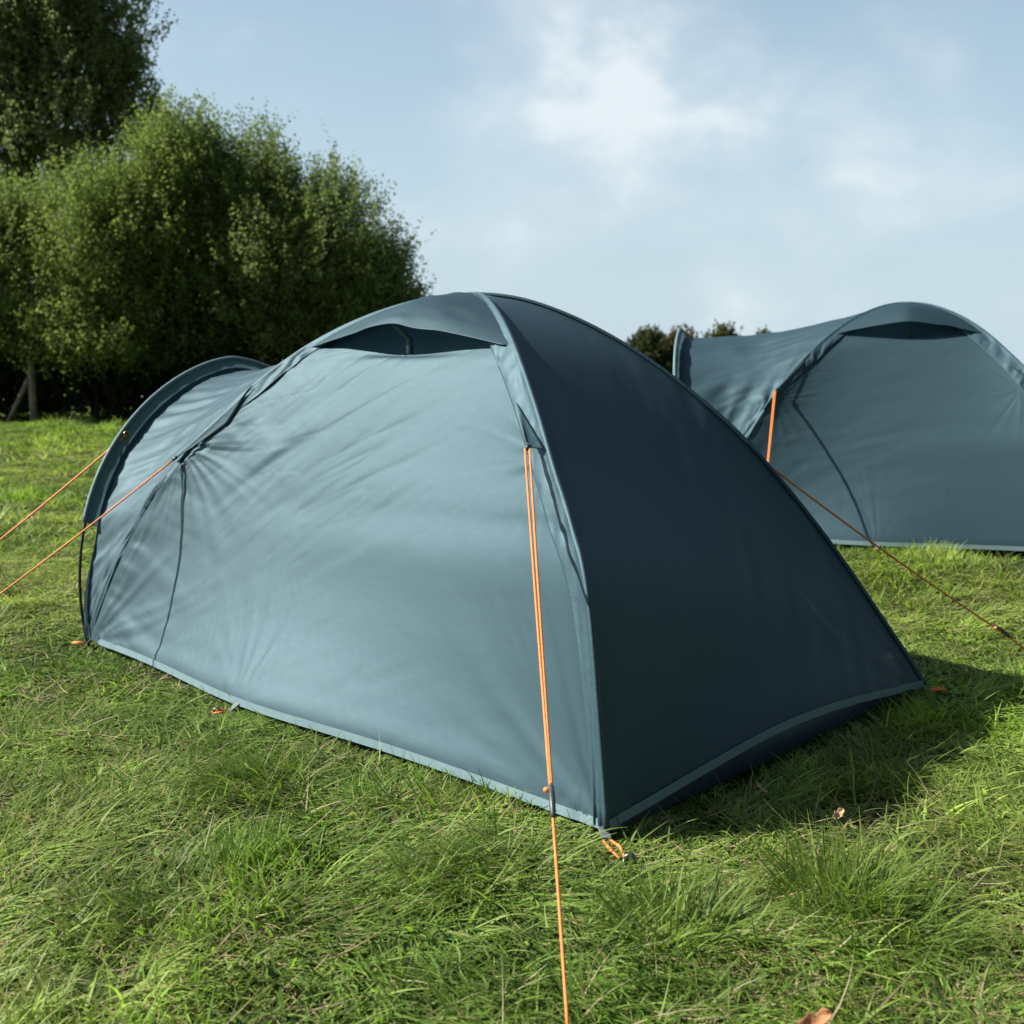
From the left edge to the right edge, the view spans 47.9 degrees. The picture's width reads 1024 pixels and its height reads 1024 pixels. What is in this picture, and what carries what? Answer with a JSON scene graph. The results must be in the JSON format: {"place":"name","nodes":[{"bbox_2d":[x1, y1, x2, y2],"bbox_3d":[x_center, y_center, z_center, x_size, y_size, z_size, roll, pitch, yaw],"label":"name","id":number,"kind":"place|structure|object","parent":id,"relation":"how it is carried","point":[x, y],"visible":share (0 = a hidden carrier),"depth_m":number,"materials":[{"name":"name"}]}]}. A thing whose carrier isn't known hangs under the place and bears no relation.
{"place":"outdoors","nodes":[
{"label":"outdoors","id":0,"kind":"place"},
{"bbox_2d":[0,404,1023,1023],"bbox_3d":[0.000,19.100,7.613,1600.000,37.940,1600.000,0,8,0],"label":"ground","id":1,"kind":"structure","parent":0,"point":[278,934],"depth_m":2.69,"materials":[{"name":"green plant"}]},
{"bbox_2d":[6,360,37,421],"bbox_3d":[-8.214,-1.908,19.183,0.562,1.230,0.122,-1,8,-9],"label":"fence post","id":2,"kind":"object","parent":1,"relation":"on","point":[30,382],"visible":0.73,"depth_m":19.16,"materials":[{"name":"brown wood"}]},
{"bbox_2d":[0,149,64,417],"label":"willow shrub","id":3,"kind":"object","parent":1,"relation":"on","point":[7,205],"visible":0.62,"depth_m":19.30,"materials":[{"name":"green plant"}]},
{"bbox_2d":[0,316,80,418],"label":"bramble","id":4,"kind":"object","parent":1,"relation":"on","point":[7,394],"visible":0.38,"depth_m":19.54,"materials":[{"name":"green plant"}]},
{"bbox_2d":[0,0,178,409],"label":"dark tree","id":5,"kind":"object","parent":1,"relation":"on","point":[48,82],"visible":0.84,"depth_m":23.29,"materials":[{"name":"green plant"}]},
{"bbox_2d":[11,312,195,418],"bbox_3d":[-7.007,-2.560,19.943,3.685,2.132,1.870,0,8,0],"label":"bramble","id":6,"kind":"object","parent":1,"relation":"on","point":[133,393],"visible":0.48,"depth_m":19.50,"materials":[{"name":"green plant"}]},
{"bbox_2d":[0,82,237,419],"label":"willow shrub","id":7,"kind":"object","parent":1,"relation":"on","point":[73,311],"visible":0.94,"depth_m":18.93,"materials":[{"name":"green plant"}]},
{"bbox_2d":[134,316,310,409],"bbox_3d":[-4.961,-2.534,20.116,3.532,2.053,1.959,0,8,0],"label":"bramble","id":8,"kind":"object","parent":1,"relation":"on","point":[233,352],"visible":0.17,"depth_m":19.65,"materials":[{"name":"green plant"}]},
{"bbox_2d":[95,87,435,380],"bbox_3d":[-4.114,-4.382,20.147,6.319,5.718,3.950,0,8,0],"label":"willow shrub","id":9,"kind":"object","parent":1,"relation":"on","point":[315,271],"visible":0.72,"depth_m":19.37,"materials":[{"name":"green plant"}]},
{"bbox_2d":[72,292,946,859],"bbox_3d":[-0.205,-0.092,3.926,2.837,1.292,1.781,7,11,44],"label":"dome tent","id":10,"kind":"object","parent":1,"relation":"on","point":[328,532],"visible":0.99,"depth_m":3.33,"materials":[{"name":"fabric"}]},
{"bbox_2d":[0,434,126,540],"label":"guy rope","id":11,"kind":"object","parent":10,"relation":"attached to","point":[56,493],"visible":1,"depth_m":4.41,"materials":[{"name":"orange fabric"}]},
{"bbox_2d":[0,460,172,594],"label":"guy rope","id":12,"kind":"object","parent":10,"relation":"attached to","point":[99,518],"visible":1,"depth_m":3.99,"materials":[{"name":"orange fabric"}]},
{"bbox_2d":[85,367,250,637],"bbox_3d":[-1.091,-0.109,4.859,0.225,0.992,1.592,7,11,44],"label":"tent pole","id":13,"kind":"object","parent":10,"relation":"in","point":[175,396],"depth_m":4.52,"materials":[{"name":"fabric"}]},
{"bbox_2d":[524,448,568,1023],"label":"guy rope","id":14,"kind":"object","parent":10,"relation":"attached to","point":[549,789],"visible":1,"depth_m":2.29,"materials":[{"name":"orange fabric"}]},
{"bbox_2d":[774,468,1023,648],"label":"guy rope","id":15,"kind":"object","parent":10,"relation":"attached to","point":[1000,629],"visible":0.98,"depth_m":3.77,"materials":[{"name":"orange fabric"}]},
{"bbox_2d":[623,853,635,863],"bbox_3d":[0.234,0.800,2.463,0.064,0.164,0.021,7,10,41],"label":"tent peg","id":16,"kind":"object","parent":1,"relation":"on","point":[626,855],"visible":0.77,"depth_m":2.44,"materials":[{"name":"metal"}]},
{"bbox_2d":[625,324,673,373],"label":"tree","id":17,"kind":"object","parent":1,"relation":"on","point":[652,344],"visible":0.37,"depth_m":58.65,"materials":[{"name":"green plant"}]},
{"bbox_2d":[663,322,698,372],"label":"tree","id":18,"kind":"object","parent":1,"relation":"on","point":[672,334],"visible":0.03,"depth_m":61.24,"materials":[{"name":"green plant"}]},
{"bbox_2d":[700,319,744,337],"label":"tree","id":19,"kind":"object","parent":1,"relation":"on","point":[722,330],"visible":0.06,"depth_m":62.86,"materials":[{"name":"green plant"}]},
{"bbox_2d":[757,782,767,792],"bbox_3d":[0.601,0.666,2.773,0.022,0.011,0.041,18,10,-30],"label":"fallen leaf","id":20,"kind":"object","parent":1,"relation":"on","point":[761,788],"visible":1,"depth_m":2.77,"materials":[{"name":"brown plant"}]},
{"bbox_2d":[754,325,770,333],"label":"tree","id":21,"kind":"object","parent":1,"relation":"on","point":[761,331],"depth_m":63.10,"materials":[{"name":"green plant"}]},
{"bbox_2d":[798,1007,830,1023],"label":"fallen leaf","id":22,"kind":"object","parent":1,"relation":"on","point":[822,1015],"visible":1,"depth_m":1.76,"materials":[{"name":"brown plant"}]},
{"bbox_2d":[833,808,844,818],"bbox_3d":[0.741,0.687,2.614,0.024,0.012,0.045,27,33,29],"label":"fallen leaf","id":23,"kind":"object","parent":1,"relation":"on","point":[839,813],"visible":0.96,"depth_m":2.62,"materials":[{"name":"beige plant"}]},
{"bbox_2d":[673,302,1023,551],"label":"dome tent","id":24,"kind":"object","parent":1,"relation":"on","point":[901,423],"visible":0.91,"depth_m":6.08,"materials":[{"name":"fabric"}]},
{"bbox_2d":[681,336,688,367],"bbox_3d":[1.164,-0.515,6.886,0.268,1.067,1.592,2,8,17],"label":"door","id":25,"kind":"structure","parent":24,"relation":"in","point":[686,337],"depth_m":6.69,"materials":[{"name":"fabric"}]},
{"bbox_2d":[767,390,775,461],"bbox_3d":[1.264,-0.173,5.744,0.021,0.832,1.075,2,8,16],"label":"guy rope","id":26,"kind":"object","parent":24,"relation":"attached to","point":[769,445],"visible":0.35,"depth_m":6.01,"materials":[{"name":"orange fabric"}]},
{"bbox_2d":[0,0,1023,396],"label":"sky","id":27,"kind":"structure","parent":0,"point":[620,167],"materials":[{"name":"blue"}]}
]}

